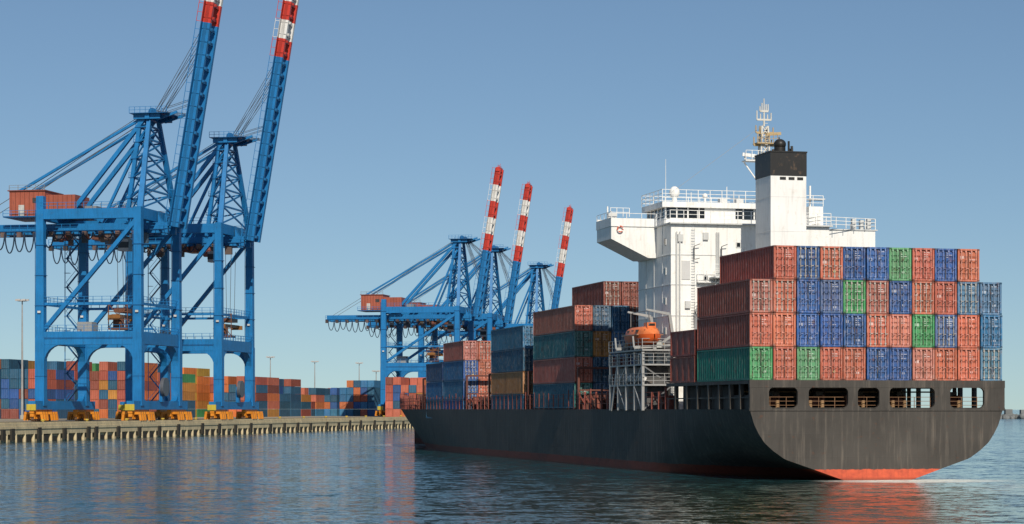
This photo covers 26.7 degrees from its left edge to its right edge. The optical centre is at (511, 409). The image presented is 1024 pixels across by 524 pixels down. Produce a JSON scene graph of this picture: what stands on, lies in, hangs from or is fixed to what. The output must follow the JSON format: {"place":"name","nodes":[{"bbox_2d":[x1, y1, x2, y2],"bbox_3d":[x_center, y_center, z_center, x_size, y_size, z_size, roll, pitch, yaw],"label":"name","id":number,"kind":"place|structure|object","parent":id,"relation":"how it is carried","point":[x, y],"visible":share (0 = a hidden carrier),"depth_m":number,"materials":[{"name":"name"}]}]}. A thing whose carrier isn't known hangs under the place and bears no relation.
{"place":"outdoors","nodes":[
{"label":"outdoors","id":0,"kind":"place"},
{"bbox_2d":[0,415,412,441],"bbox_3d":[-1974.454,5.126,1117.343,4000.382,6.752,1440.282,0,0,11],"label":"quay","id":1,"kind":"structure","parent":0,"point":[16,430],"depth_m":445.07,"materials":[{"name":"concrete"}]},
{"bbox_2d":[0,359,34,418],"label":"container yard stack","id":2,"kind":"object","parent":1,"relation":"on","point":[31,364],"visible":0.06,"depth_m":559.73,"materials":[{"name":"paint"}]},
{"bbox_2d":[15,299,28,418],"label":"light mast","id":3,"kind":"object","parent":1,"relation":"on","point":[22,412],"visible":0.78,"depth_m":544.79,"materials":[{"name":"metal"}]},
{"bbox_2d":[1,359,91,418],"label":"container yard stack","id":4,"kind":"object","parent":1,"relation":"on","point":[60,385],"visible":0.59,"depth_m":559.99,"materials":[{"name":"paint"}]},
{"bbox_2d":[76,363,98,399],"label":"container yard stack","id":5,"kind":"object","parent":1,"relation":"on","point":[95,366],"visible":0.05,"depth_m":611.09,"materials":[{"name":"paint"}]},
{"bbox_2d":[0,0,222,420],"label":"ship to shore crane","id":6,"kind":"object","parent":1,"relation":"on","point":[72,217],"visible":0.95,"depth_m":432.71,"materials":[{"name":"paint"}]},
{"bbox_2d":[90,361,170,417],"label":"container yard stack","id":7,"kind":"object","parent":1,"relation":"on","point":[107,387],"visible":0.42,"depth_m":589.38,"materials":[{"name":"paint"}]},
{"bbox_2d":[150,374,194,417],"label":"container yard stack","id":8,"kind":"object","parent":1,"relation":"on","point":[188,382],"visible":0.09,"depth_m":640.28,"materials":[{"name":"paint"}]},
{"bbox_2d":[48,0,298,419],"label":"ship to shore crane","id":9,"kind":"object","parent":1,"relation":"on","point":[209,240],"visible":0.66,"depth_m":480.69,"materials":[{"name":"paint"}]},
{"bbox_2d":[182,367,209,416],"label":"container yard stack","id":10,"kind":"object","parent":1,"relation":"on","point":[202,388],"visible":0.24,"depth_m":687.83,"materials":[{"name":"paint"}]},
{"bbox_2d":[210,377,213,401],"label":"container yard stack","id":11,"kind":"object","parent":1,"relation":"on","point":[211,391],"visible":0.02,"depth_m":697.40,"materials":[{"name":"paint"}]},
{"bbox_2d":[224,376,278,416],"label":"container yard stack","id":12,"kind":"object","parent":1,"relation":"on","point":[266,393],"visible":0.49,"depth_m":697.49,"materials":[{"name":"paint"}]},
{"bbox_2d":[266,356,274,376],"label":"light mast","id":13,"kind":"object","parent":1,"relation":"on","point":[270,362],"visible":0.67,"depth_m":849.81,"materials":[{"name":"metal"}]},
{"bbox_2d":[275,379,300,416],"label":"container yard stack","id":14,"kind":"object","parent":1,"relation":"on","point":[289,397],"visible":0.34,"depth_m":743.72,"materials":[{"name":"paint"}]},
{"bbox_2d":[301,388,315,415],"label":"container yard stack","id":15,"kind":"object","parent":1,"relation":"on","point":[308,408],"visible":0.29,"depth_m":779.73,"materials":[{"name":"paint"}]},
{"bbox_2d":[311,361,318,387],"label":"light mast","id":16,"kind":"object","parent":1,"relation":"on","point":[314,372],"visible":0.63,"depth_m":929.83,"materials":[{"name":"metal"}]},
{"bbox_2d":[309,388,324,415],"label":"container yard stack","id":17,"kind":"object","parent":1,"relation":"on","point":[317,395],"visible":0.42,"depth_m":791.86,"materials":[{"name":"paint"}]},
{"bbox_2d":[324,388,339,415],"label":"container yard stack","id":18,"kind":"object","parent":1,"relation":"on","point":[331,401],"visible":0.48,"depth_m":799.20,"materials":[{"name":"paint"}]},
{"bbox_2d":[340,380,380,415],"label":"container yard stack","id":19,"kind":"object","parent":1,"relation":"on","point":[359,397],"visible":0.79,"depth_m":779.01,"materials":[{"name":"paint"}]},
{"bbox_2d":[385,377,425,416],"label":"container yard stack","id":20,"kind":"object","parent":1,"relation":"on","point":[395,387],"visible":0.45,"depth_m":699.48,"materials":[{"name":"paint"}]},
{"bbox_2d":[325,165,503,415],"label":"ship to shore crane","id":21,"kind":"object","parent":1,"relation":"on","point":[401,312],"visible":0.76,"depth_m":720.90,"materials":[{"name":"paint"}]},
{"bbox_2d":[366,181,532,377],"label":"ship to shore crane","id":22,"kind":"object","parent":1,"relation":"on","point":[489,321],"visible":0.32,"depth_m":772.86,"materials":[{"name":"paint"}]},
{"bbox_2d":[425,205,572,344],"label":"ship to shore crane","id":23,"kind":"object","parent":1,"relation":"on","point":[534,274],"visible":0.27,"depth_m":862.70,"materials":[{"name":"paint"}]},
{"bbox_2d":[0,410,1023,523],"bbox_3d":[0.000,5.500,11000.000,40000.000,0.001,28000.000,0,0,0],"label":"water","id":24,"kind":"structure","parent":0,"point":[384,476],"depth_m":149.59,"materials":[{"name":"blue liquid"}]},
{"bbox_2d":[400,99,1004,479],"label":"container ship","id":25,"kind":"object","parent":24,"relation":"on","point":[648,416],"visible":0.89,"depth_m":189.42,"materials":[{"name":"paint"}]},
{"bbox_2d":[426,362,443,417],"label":"shipping container stack","id":26,"kind":"object","parent":25,"relation":"on","point":[434,378],"visible":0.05,"depth_m":282.79,"materials":[{"name":"paint"}]},
{"bbox_2d":[443,341,490,408],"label":"shipping container stack","id":27,"kind":"object","parent":25,"relation":"on","point":[462,360],"visible":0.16,"depth_m":265.94,"materials":[{"name":"paint"}]},
{"bbox_2d":[491,325,536,408],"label":"shipping container stack","id":28,"kind":"object","parent":25,"relation":"on","point":[512,360],"visible":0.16,"depth_m":241.03,"materials":[{"name":"paint"}]},
{"bbox_2d":[533,305,637,407],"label":"shipping container stack","id":29,"kind":"object","parent":25,"relation":"on","point":[568,341],"visible":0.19,"depth_m":215.91,"materials":[{"name":"paint"}]},
{"bbox_2d":[572,281,637,305],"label":"shipping container stack","id":30,"kind":"object","parent":29,"relation":"on","point":[621,293],"visible":0.2,"depth_m":219.15,"materials":[{"name":"paint"}]},
{"bbox_2d":[670,329,696,382],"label":"shipping container stack","id":31,"kind":"object","parent":25,"relation":"on","point":[683,352],"visible":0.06,"depth_m":181.09,"materials":[{"name":"paint"}]},
{"bbox_2d":[697,245,1001,381],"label":"shipping container stack","id":32,"kind":"object","parent":25,"relation":"on","point":[780,312],"visible":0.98,"depth_m":167.84,"materials":[{"name":"paint"}]},
{"bbox_2d":[1000,409,1023,418],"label":"breakwater","id":33,"kind":"object","parent":24,"relation":"in","point":[1008,414],"visible":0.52,"depth_m":1250.64,"materials":[{"name":"grey concrete"}]},
{"bbox_2d":[0,0,1023,409],"label":"sky","id":34,"kind":"structure","parent":0,"point":[397,116],"materials":[{"name":"blue"}]}
]}

